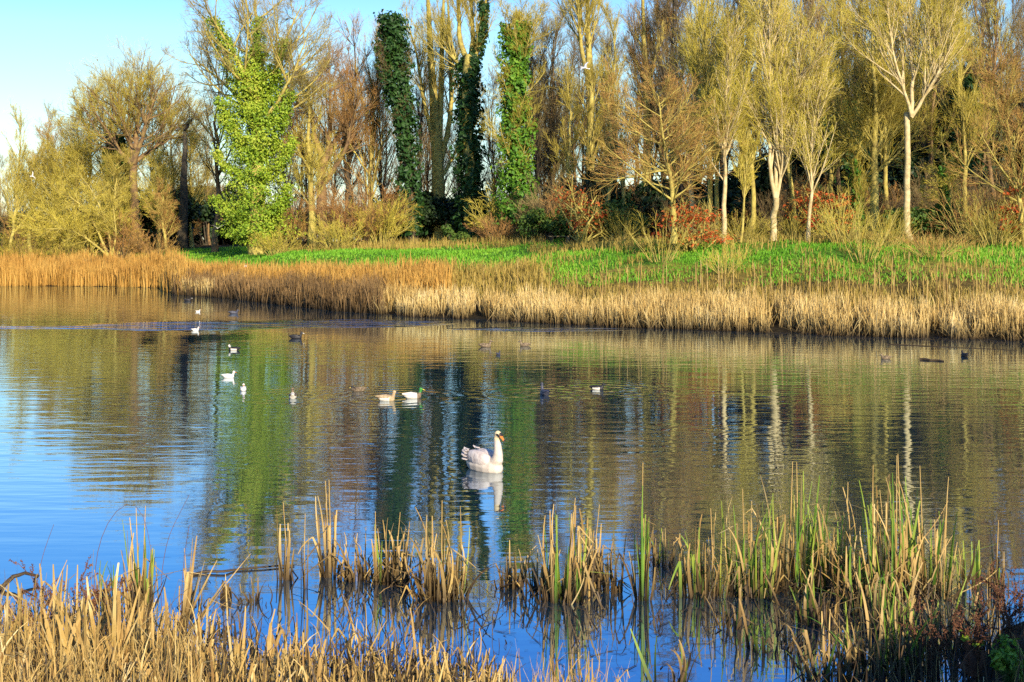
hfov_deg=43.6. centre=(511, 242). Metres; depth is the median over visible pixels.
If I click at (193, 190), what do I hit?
grove tree
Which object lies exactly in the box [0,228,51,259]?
scrub bush
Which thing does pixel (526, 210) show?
thicket bush
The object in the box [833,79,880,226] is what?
ivy tree
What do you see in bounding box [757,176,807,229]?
thicket bush
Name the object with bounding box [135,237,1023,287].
meadow grass
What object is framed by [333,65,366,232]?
background tree
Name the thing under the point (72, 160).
grove tree
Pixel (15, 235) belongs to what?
thicket bush
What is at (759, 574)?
reedmace clump
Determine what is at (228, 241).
evergreen bush
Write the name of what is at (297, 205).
thicket bush
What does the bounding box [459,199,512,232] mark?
evergreen bush
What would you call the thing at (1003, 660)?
nettle plant
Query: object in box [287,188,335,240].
thicket bush
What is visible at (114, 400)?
water
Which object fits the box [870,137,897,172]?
dark evergreen
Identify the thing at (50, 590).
seed head plant
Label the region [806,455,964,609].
reedmace clump
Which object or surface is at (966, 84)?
ivy tree
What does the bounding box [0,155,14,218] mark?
background tree
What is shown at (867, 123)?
dark evergreen
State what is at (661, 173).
background tree
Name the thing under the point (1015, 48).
background tree
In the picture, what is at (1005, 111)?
bare tree
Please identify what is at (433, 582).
reedmace clump
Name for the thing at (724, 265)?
meadow shrub
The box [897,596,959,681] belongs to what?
seed head plant
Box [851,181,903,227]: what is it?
thicket bush
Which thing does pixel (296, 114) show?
background tree
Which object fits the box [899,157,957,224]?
thicket bush
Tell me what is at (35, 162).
grove tree
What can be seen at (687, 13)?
background tree
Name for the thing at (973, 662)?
shoot plant
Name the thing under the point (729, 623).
reedmace clump
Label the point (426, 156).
background tree
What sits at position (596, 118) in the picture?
background tree
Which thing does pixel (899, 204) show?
thicket bush
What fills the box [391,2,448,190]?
background tree
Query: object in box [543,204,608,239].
bramble bush
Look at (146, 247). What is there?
thorn bush
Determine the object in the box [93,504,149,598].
arching stem
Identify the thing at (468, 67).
ivy tree
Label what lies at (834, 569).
reedmace clump
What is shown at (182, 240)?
tree snag
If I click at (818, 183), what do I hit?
dark evergreen
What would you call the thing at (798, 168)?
dark evergreen
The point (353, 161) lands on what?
background tree
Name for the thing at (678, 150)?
beech tree
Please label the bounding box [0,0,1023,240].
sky
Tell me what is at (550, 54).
background tree
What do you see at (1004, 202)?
thicket bush
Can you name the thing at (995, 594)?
seed head plant
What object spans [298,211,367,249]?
golden bush
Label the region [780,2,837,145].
background tree
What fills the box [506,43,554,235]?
background tree
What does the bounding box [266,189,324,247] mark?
thorn bush
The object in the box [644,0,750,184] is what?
background tree
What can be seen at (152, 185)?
grove tree
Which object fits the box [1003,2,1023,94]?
background tree
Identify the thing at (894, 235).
scrub bush
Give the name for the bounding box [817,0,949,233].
bare tree
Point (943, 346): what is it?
floating branch
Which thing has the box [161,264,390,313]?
brown reed bed
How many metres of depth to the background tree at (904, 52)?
120.81 m
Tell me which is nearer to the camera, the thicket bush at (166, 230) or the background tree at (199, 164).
the thicket bush at (166, 230)
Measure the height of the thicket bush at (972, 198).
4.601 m
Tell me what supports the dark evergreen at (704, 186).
on the ground at (826, 252)
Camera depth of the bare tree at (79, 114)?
151.22 m
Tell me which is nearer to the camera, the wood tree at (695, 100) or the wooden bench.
the wood tree at (695, 100)
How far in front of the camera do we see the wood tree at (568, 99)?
104.19 m
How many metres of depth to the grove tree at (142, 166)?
147.21 m
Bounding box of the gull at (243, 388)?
[240,383,245,390]
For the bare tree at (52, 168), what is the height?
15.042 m
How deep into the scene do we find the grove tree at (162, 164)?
149.07 m
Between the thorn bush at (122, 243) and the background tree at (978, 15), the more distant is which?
the background tree at (978, 15)
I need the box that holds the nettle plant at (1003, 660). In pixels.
[988,634,1023,681]
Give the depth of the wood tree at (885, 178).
92.18 m
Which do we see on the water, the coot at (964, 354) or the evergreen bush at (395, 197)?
the coot at (964, 354)
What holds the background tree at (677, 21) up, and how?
on the ground at (826, 252)
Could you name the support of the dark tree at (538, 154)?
on the ground at (826, 252)
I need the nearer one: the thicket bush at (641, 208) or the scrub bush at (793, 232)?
the scrub bush at (793, 232)
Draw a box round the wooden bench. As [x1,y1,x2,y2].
[548,236,569,242]
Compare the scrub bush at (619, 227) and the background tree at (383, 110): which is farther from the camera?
the background tree at (383, 110)
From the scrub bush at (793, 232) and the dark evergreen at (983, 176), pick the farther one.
the dark evergreen at (983, 176)
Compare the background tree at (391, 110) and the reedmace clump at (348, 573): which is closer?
the reedmace clump at (348, 573)
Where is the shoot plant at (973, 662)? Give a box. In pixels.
[951,618,989,678]
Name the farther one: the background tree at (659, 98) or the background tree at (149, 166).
the background tree at (149, 166)
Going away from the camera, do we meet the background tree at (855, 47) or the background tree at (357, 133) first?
the background tree at (855, 47)
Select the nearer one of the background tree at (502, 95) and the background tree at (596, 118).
the background tree at (596, 118)
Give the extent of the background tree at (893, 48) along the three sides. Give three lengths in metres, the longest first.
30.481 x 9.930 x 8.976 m
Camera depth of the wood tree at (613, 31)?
100.24 m
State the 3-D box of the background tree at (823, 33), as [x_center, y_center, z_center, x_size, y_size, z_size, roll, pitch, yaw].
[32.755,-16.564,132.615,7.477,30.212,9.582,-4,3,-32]
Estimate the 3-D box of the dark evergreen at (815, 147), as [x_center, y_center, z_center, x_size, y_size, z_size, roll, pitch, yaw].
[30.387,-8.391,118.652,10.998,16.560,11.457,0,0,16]
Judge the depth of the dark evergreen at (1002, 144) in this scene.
108.94 m
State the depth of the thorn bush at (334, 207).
108.88 m
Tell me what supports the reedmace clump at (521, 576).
on the water
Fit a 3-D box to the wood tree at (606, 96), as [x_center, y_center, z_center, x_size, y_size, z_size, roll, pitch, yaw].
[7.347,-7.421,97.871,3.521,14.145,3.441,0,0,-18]
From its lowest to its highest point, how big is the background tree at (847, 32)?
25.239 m
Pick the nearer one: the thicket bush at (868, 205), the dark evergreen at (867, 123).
the thicket bush at (868, 205)
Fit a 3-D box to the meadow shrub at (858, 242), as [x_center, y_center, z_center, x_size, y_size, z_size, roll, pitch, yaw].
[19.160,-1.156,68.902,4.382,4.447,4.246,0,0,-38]
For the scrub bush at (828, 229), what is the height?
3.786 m
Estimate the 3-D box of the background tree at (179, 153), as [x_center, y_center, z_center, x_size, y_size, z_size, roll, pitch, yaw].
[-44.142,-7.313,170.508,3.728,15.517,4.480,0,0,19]
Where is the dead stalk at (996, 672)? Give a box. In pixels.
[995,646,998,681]
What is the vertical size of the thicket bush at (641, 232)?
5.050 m
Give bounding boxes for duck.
[228,309,238,313]
[228,344,240,350]
[289,387,296,398]
[350,386,365,391]
[375,390,397,400]
[402,387,423,398]
[479,340,492,346]
[519,340,530,345]
[540,382,549,394]
[589,383,604,389]
[880,353,891,358]
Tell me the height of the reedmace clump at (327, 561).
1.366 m
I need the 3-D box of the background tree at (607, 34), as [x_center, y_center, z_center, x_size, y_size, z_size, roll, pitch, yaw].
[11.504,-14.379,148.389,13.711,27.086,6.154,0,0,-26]
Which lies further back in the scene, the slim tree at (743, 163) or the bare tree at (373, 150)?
the bare tree at (373, 150)
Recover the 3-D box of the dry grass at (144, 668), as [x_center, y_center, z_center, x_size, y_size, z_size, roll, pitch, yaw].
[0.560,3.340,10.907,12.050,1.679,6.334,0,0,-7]
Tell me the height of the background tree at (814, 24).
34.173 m
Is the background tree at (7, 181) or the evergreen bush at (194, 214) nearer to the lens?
the evergreen bush at (194, 214)
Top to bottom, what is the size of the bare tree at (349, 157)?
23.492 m
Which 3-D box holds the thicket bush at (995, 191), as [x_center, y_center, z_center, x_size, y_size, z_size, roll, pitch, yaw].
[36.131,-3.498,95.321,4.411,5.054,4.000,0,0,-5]
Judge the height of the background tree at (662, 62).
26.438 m
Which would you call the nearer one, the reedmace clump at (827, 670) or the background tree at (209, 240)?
the reedmace clump at (827, 670)
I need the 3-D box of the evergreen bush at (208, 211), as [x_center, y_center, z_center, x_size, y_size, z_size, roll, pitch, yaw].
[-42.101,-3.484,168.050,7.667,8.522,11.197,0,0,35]
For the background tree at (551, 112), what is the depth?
118.92 m
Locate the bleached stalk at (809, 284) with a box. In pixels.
[24,252,1017,316]
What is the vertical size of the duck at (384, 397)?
0.320 m
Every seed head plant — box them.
[1,590,52,643]
[9,554,125,619]
[63,577,134,638]
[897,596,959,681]
[908,588,1012,681]
[956,573,1023,651]
[979,560,1023,647]
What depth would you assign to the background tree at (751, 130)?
143.65 m
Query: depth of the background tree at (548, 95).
129.41 m
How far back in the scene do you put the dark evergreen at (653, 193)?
100.42 m
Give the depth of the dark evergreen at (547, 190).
110.13 m
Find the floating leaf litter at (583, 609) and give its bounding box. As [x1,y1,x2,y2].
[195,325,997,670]
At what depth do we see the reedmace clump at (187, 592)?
13.20 m
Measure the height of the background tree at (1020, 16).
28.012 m
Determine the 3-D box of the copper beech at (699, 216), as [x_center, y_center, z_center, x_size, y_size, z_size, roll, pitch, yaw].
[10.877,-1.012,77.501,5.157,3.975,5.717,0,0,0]
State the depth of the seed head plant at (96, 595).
12.01 m
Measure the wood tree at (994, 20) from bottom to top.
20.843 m
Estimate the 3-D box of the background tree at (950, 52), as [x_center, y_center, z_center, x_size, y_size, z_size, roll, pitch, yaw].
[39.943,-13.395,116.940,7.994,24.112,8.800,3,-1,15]
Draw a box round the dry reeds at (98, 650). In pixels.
[0,550,629,681]
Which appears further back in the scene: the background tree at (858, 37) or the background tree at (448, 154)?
the background tree at (448, 154)
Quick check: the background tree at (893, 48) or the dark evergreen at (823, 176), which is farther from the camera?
the background tree at (893, 48)
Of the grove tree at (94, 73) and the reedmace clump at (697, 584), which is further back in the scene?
the grove tree at (94, 73)
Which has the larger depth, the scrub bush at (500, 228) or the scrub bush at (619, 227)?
the scrub bush at (500, 228)
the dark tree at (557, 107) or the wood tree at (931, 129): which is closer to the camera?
the wood tree at (931, 129)
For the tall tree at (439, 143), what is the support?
on the ground at (826, 252)
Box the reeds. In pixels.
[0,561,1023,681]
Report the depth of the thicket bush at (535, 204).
100.54 m
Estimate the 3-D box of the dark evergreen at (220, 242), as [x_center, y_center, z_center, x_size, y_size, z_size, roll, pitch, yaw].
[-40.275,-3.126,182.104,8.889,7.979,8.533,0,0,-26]
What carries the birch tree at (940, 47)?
on the ground at (826, 252)
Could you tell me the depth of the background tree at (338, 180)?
152.28 m
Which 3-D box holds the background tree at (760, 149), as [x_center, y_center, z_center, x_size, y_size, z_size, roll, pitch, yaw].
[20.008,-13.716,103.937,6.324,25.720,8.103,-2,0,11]
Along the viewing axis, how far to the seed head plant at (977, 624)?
11.33 m
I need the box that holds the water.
[0,286,1023,681]
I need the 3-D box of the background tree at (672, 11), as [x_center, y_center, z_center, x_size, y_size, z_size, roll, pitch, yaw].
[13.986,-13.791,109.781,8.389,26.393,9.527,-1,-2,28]
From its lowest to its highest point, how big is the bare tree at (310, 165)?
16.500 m
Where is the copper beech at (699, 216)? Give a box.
[650,195,739,251]
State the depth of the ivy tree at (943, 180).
79.89 m
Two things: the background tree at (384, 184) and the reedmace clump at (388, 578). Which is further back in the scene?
the background tree at (384, 184)
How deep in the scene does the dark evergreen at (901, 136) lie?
108.78 m
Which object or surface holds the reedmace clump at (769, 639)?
on the water
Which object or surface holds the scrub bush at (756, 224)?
on the ground at (826, 252)
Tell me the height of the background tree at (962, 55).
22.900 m
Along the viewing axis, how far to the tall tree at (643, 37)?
111.63 m
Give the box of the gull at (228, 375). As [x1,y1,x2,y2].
[222,371,236,377]
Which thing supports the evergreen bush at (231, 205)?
on the ground at (826, 252)
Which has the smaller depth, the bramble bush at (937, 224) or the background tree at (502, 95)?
the bramble bush at (937, 224)
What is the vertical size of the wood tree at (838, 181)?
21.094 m
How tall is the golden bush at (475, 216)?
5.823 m
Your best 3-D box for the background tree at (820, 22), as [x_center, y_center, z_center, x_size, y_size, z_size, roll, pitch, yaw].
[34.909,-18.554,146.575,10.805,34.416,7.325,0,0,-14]
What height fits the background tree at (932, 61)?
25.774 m
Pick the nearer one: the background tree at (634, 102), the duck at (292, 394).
the duck at (292, 394)
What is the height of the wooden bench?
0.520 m
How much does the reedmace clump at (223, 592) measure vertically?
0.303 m
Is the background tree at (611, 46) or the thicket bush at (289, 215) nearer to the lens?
the background tree at (611, 46)
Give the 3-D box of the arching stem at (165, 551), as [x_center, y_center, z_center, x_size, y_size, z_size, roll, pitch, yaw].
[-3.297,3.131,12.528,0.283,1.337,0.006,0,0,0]
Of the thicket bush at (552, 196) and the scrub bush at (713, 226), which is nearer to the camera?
the scrub bush at (713, 226)
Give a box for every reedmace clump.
[94,560,133,616]
[109,506,196,613]
[177,574,210,607]
[180,536,248,631]
[213,580,231,600]
[231,578,272,605]
[259,503,306,583]
[295,481,355,580]
[295,513,312,588]
[324,529,378,582]
[359,516,422,586]
[366,511,403,585]
[379,506,505,604]
[485,540,535,591]
[494,498,623,609]
[508,549,567,593]
[558,505,629,582]
[581,535,633,594]
[599,465,657,601]
[630,629,718,681]
[632,527,677,567]
[650,508,751,604]
[705,586,766,630]
[707,489,798,605]
[731,598,816,655]
[738,461,883,596]
[773,485,898,599]
[774,550,862,629]
[783,609,884,681]
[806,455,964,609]
[806,580,932,681]
[808,546,914,618]
[828,562,930,638]
[842,578,960,681]
[855,466,1006,609]
[874,578,999,661]
[955,540,996,589]
[981,520,1015,590]
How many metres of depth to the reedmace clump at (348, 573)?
15.16 m
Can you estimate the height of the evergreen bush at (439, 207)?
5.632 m
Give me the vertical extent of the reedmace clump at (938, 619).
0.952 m
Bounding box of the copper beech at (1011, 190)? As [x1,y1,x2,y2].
[988,176,1023,241]
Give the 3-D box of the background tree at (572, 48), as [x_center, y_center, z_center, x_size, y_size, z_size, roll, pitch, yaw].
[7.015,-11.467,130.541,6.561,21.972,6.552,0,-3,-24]
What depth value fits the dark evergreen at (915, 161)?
103.60 m
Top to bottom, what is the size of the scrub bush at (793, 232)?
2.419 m
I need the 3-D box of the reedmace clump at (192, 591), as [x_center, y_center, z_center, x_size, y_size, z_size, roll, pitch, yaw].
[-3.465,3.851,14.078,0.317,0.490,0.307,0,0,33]
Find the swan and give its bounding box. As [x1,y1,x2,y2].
[461,431,504,472]
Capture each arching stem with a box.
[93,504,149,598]
[161,496,188,609]
[181,524,189,618]
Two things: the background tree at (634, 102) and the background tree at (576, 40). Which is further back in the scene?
the background tree at (634, 102)
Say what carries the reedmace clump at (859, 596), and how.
in the water
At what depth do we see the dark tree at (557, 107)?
119.80 m
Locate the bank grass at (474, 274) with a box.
[190,228,1023,322]
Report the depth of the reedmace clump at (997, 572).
14.84 m
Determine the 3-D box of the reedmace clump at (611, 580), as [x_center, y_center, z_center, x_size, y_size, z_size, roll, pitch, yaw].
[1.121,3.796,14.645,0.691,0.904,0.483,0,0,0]
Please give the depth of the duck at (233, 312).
72.19 m
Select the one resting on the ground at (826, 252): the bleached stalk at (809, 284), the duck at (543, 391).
the bleached stalk at (809, 284)
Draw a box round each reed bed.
[0,245,455,297]
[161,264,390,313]
[178,276,1023,341]
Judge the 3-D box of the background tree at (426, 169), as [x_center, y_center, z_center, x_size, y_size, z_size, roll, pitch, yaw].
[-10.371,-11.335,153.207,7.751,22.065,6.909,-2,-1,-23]
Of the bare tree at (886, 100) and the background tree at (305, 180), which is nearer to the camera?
the bare tree at (886, 100)
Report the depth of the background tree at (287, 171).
134.66 m
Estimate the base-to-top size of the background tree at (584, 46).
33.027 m
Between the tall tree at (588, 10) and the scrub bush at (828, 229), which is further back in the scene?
the tall tree at (588, 10)
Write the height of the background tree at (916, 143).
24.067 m
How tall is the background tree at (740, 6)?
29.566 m
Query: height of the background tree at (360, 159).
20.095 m
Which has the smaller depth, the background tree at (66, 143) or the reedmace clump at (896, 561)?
the reedmace clump at (896, 561)
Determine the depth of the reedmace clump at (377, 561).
14.96 m
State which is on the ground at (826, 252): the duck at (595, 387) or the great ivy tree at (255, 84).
the great ivy tree at (255, 84)
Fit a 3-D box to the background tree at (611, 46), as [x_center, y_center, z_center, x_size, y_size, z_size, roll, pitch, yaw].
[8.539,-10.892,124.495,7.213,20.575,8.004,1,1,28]
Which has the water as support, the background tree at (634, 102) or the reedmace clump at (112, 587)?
the reedmace clump at (112, 587)
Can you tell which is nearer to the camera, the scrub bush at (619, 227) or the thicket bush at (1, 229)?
the scrub bush at (619, 227)
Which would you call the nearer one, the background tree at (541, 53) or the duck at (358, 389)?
the duck at (358, 389)
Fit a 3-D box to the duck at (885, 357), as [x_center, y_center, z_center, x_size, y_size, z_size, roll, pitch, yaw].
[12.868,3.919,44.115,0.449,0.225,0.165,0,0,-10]
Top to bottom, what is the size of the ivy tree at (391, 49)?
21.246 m
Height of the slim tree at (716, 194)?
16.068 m
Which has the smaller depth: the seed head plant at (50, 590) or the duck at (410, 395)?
the seed head plant at (50, 590)
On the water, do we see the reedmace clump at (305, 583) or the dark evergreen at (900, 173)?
the reedmace clump at (305, 583)
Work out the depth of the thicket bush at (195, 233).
161.36 m
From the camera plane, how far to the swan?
22.30 m
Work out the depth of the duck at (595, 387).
34.82 m
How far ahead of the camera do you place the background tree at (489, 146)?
140.71 m
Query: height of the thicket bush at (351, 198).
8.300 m
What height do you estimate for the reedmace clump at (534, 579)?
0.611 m
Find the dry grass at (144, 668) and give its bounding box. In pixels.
[0,549,1023,681]
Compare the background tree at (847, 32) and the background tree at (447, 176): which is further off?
the background tree at (447, 176)
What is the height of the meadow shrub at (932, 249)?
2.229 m
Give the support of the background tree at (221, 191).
on the ground at (826, 252)
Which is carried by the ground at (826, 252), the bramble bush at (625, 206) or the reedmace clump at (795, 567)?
the bramble bush at (625, 206)
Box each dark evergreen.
[196,186,226,241]
[203,235,226,244]
[541,187,552,235]
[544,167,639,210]
[612,178,697,234]
[664,155,732,230]
[687,166,770,232]
[720,149,808,232]
[779,175,828,227]
[792,84,896,156]
[803,164,845,201]
[806,162,828,185]
[813,98,910,162]
[821,97,933,156]
[846,166,925,225]
[863,118,903,226]
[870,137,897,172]
[879,140,949,192]
[889,169,956,209]
[967,168,1023,227]
[978,89,1023,175]
[991,153,1023,181]
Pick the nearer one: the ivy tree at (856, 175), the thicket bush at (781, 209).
the ivy tree at (856, 175)
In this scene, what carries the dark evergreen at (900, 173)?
on the ground at (826, 252)
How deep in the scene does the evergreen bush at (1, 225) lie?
154.18 m
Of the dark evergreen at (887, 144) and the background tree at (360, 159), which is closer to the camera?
the dark evergreen at (887, 144)
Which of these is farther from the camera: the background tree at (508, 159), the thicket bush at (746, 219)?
the background tree at (508, 159)
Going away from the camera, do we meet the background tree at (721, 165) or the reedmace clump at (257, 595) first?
the reedmace clump at (257, 595)
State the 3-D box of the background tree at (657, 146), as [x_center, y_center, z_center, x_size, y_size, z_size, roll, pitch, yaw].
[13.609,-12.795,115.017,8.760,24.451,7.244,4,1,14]
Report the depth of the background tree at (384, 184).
143.00 m
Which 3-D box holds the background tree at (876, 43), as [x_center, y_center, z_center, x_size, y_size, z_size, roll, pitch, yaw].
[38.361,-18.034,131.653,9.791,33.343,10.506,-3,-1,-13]
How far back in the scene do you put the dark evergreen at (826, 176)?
104.92 m
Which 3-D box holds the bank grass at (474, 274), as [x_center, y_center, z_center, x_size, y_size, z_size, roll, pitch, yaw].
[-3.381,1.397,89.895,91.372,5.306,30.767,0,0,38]
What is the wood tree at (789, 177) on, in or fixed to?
on the ground at (826, 252)
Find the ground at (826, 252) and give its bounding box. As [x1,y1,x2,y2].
[6,228,1023,681]
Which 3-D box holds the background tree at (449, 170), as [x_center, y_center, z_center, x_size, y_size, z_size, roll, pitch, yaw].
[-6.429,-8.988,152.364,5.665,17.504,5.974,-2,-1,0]
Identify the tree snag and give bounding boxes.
[173,102,201,247]
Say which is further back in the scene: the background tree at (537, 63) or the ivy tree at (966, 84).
the background tree at (537, 63)
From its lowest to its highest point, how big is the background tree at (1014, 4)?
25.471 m
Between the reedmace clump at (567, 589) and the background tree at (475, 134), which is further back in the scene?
the background tree at (475, 134)
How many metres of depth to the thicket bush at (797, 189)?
94.78 m
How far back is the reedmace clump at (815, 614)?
13.44 m
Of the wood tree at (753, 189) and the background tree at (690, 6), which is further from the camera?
the background tree at (690, 6)
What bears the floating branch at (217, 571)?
on the water
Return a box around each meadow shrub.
[618,200,697,261]
[693,234,758,273]
[823,185,906,262]
[888,219,980,257]
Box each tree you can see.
[0,96,48,248]
[0,136,57,250]
[0,150,18,222]
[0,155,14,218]
[18,164,134,255]
[23,117,86,246]
[23,129,95,250]
[25,102,103,219]
[33,98,66,229]
[45,74,114,250]
[49,35,221,247]
[58,117,78,211]
[59,112,87,212]
[68,53,169,249]
[69,83,152,252]
[91,143,139,253]
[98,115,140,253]
[121,95,192,248]
[129,144,179,252]
[140,127,153,195]
[141,80,204,247]
[143,177,184,254]
[161,0,352,254]
[167,140,195,186]
[169,108,221,246]
[172,11,278,251]
[190,126,213,189]
[193,101,224,244]
[209,148,228,244]
[228,25,389,245]
[269,77,307,239]
[272,23,316,214]
[272,78,307,220]
[282,59,336,244]
[289,68,347,246]
[313,88,340,191]
[315,10,388,218]
[316,67,360,241]
[322,41,377,200]
[323,12,416,242]
[333,54,398,200]
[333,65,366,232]
[352,73,389,212]
[359,80,401,197]
[369,9,432,243]
[380,43,423,192]
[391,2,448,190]
[397,63,452,191]
[398,0,490,241]
[408,0,501,240]
[414,85,430,191]
[422,85,456,197]
[443,33,466,189]
[443,105,461,194]
[449,70,496,189]
[478,0,561,239]
[478,72,503,191]
[481,64,506,192]
[491,52,534,184]
[496,96,524,194]
[498,0,555,204]
[502,25,567,233]
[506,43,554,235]
[518,45,557,175]
[527,5,583,181]
[529,85,562,188]
[531,52,585,235]
[532,11,560,185]
[534,0,584,188]
[542,52,590,185]
[543,0,613,173]
[550,20,606,182]
[556,21,605,179]
[557,2,620,157]
[558,26,603,188]
[562,15,641,160]
[564,61,755,243]
[575,44,617,174]
[579,29,632,171]
[582,55,632,236]
[590,0,646,210]
[597,27,640,181]
[607,0,684,233]
[618,0,706,179]
[619,1,655,183]
[621,8,658,184]
[625,0,699,232]
[628,0,692,181]
[629,0,687,148]
[641,0,721,230]
[642,1,686,179]
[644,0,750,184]
[654,1,711,232]
[657,0,764,237]
[670,0,705,169]
[672,0,813,233]
[677,0,710,186]
[683,6,762,242]
[691,0,765,175]
[694,0,767,230]
[711,6,738,229]
[719,44,766,176]
[720,0,847,242]
[722,91,774,241]
[727,0,767,234]
[728,1,785,166]
[730,1,779,157]
[740,2,823,157]
[762,0,835,150]
[765,0,833,96]
[773,0,816,232]
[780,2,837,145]
[781,18,857,240]
[789,0,848,85]
[792,0,850,163]
[794,0,853,135]
[803,0,874,228]
[808,0,864,87]
[811,0,868,224]
[813,0,859,92]
[814,0,908,114]
[816,102,834,183]
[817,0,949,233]
[827,1,878,97]
[830,0,989,240]
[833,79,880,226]
[839,130,875,235]
[840,2,913,207]
[843,0,881,101]
[847,3,918,84]
[859,1,920,101]
[886,0,929,97]
[893,2,962,104]
[896,0,966,157]
[910,0,966,203]
[917,127,979,238]
[922,0,1015,180]
[924,0,1003,225]
[926,73,955,166]
[928,1,974,99]
[935,31,995,224]
[937,0,988,126]
[939,0,1017,224]
[942,38,1023,241]
[958,0,1023,102]
[962,0,1014,85]
[963,0,1023,90]
[991,0,1023,95]
[996,4,1023,109]
[998,2,1023,90]
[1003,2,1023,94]
[1006,24,1023,106]
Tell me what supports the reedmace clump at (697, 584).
on the water
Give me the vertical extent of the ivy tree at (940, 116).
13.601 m
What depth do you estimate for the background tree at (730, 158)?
143.82 m
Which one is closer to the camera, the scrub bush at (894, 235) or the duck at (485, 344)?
the duck at (485, 344)
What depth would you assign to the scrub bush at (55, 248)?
128.58 m
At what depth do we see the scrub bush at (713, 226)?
81.74 m
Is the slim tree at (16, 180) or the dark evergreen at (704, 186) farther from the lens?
the slim tree at (16, 180)
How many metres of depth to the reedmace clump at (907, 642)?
11.89 m
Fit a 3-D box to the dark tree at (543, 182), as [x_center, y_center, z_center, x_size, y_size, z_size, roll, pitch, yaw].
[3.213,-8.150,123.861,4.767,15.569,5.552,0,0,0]
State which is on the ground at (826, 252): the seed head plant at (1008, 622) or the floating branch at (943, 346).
the seed head plant at (1008, 622)
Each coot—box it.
[288,332,304,338]
[961,350,968,356]
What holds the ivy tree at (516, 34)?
on the ground at (826, 252)
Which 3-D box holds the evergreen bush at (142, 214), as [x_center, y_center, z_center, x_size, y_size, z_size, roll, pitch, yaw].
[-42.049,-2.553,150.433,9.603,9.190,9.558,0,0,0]
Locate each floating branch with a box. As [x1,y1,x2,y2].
[0,571,39,589]
[193,565,290,575]
[889,344,1007,349]
[920,358,943,360]
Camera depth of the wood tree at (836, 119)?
89.85 m
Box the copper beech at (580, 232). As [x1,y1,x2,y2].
[545,171,614,243]
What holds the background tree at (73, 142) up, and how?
on the ground at (826, 252)
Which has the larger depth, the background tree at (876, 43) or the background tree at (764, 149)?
the background tree at (876, 43)
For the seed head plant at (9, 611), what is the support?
on the ground at (826, 252)
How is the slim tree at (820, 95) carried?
on the ground at (826, 252)
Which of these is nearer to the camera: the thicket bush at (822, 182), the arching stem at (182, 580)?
the arching stem at (182, 580)
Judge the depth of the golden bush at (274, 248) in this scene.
107.79 m
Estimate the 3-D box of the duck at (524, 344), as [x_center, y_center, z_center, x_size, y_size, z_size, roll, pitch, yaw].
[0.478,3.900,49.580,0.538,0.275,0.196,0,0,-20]
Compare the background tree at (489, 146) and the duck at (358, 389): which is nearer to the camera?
the duck at (358, 389)
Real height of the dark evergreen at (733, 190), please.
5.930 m
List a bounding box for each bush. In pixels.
[0,204,18,251]
[0,210,43,248]
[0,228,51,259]
[1,201,47,251]
[5,193,148,258]
[6,233,95,259]
[90,202,150,258]
[123,188,193,252]
[132,223,180,257]
[140,214,195,247]
[141,188,202,248]
[178,185,222,245]
[187,221,201,242]
[211,180,247,244]
[215,192,280,244]
[248,222,303,255]
[265,194,305,245]
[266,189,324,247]
[281,184,316,243]
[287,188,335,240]
[296,153,417,246]
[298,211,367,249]
[327,169,367,240]
[342,190,422,245]
[360,187,433,242]
[418,190,488,240]
[422,175,462,198]
[441,222,472,244]
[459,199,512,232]
[462,211,521,240]
[463,173,511,240]
[483,165,534,200]
[500,189,553,238]
[512,165,586,238]
[516,207,572,240]
[540,174,600,238]
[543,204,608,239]
[560,201,622,239]
[588,205,652,239]
[590,196,648,237]
[611,177,657,234]
[629,190,681,234]
[651,183,699,233]
[667,199,737,241]
[693,209,787,242]
[730,194,770,233]
[748,177,803,234]
[751,204,835,240]
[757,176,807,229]
[772,169,819,231]
[779,184,860,237]
[780,165,850,234]
[800,182,881,242]
[818,188,851,230]
[830,170,893,232]
[850,204,918,246]
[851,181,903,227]
[876,206,937,240]
[879,184,932,223]
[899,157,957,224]
[910,202,964,239]
[921,166,1013,239]
[925,180,972,226]
[940,167,1005,229]
[955,187,1023,244]
[973,162,1011,227]
[985,178,1023,228]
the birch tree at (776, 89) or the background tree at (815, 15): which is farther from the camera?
the background tree at (815, 15)
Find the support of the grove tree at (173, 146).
on the ground at (826, 252)
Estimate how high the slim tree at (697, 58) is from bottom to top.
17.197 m
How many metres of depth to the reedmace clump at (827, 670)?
11.62 m
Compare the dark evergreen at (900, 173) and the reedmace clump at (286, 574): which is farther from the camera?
the dark evergreen at (900, 173)
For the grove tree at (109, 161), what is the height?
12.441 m
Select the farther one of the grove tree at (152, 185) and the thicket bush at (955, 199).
the grove tree at (152, 185)
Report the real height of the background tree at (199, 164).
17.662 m
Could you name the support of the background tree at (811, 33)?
on the ground at (826, 252)
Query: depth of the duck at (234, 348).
47.54 m
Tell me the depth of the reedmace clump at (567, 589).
14.24 m
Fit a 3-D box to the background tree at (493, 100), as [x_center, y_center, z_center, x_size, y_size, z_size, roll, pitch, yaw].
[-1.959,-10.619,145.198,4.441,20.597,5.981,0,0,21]
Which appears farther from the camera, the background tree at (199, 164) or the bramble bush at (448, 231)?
the background tree at (199, 164)
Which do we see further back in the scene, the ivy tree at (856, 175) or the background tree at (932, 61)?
the background tree at (932, 61)
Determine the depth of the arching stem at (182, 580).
12.53 m
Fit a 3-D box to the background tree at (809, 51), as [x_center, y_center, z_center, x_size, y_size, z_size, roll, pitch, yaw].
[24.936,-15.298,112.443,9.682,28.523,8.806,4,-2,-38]

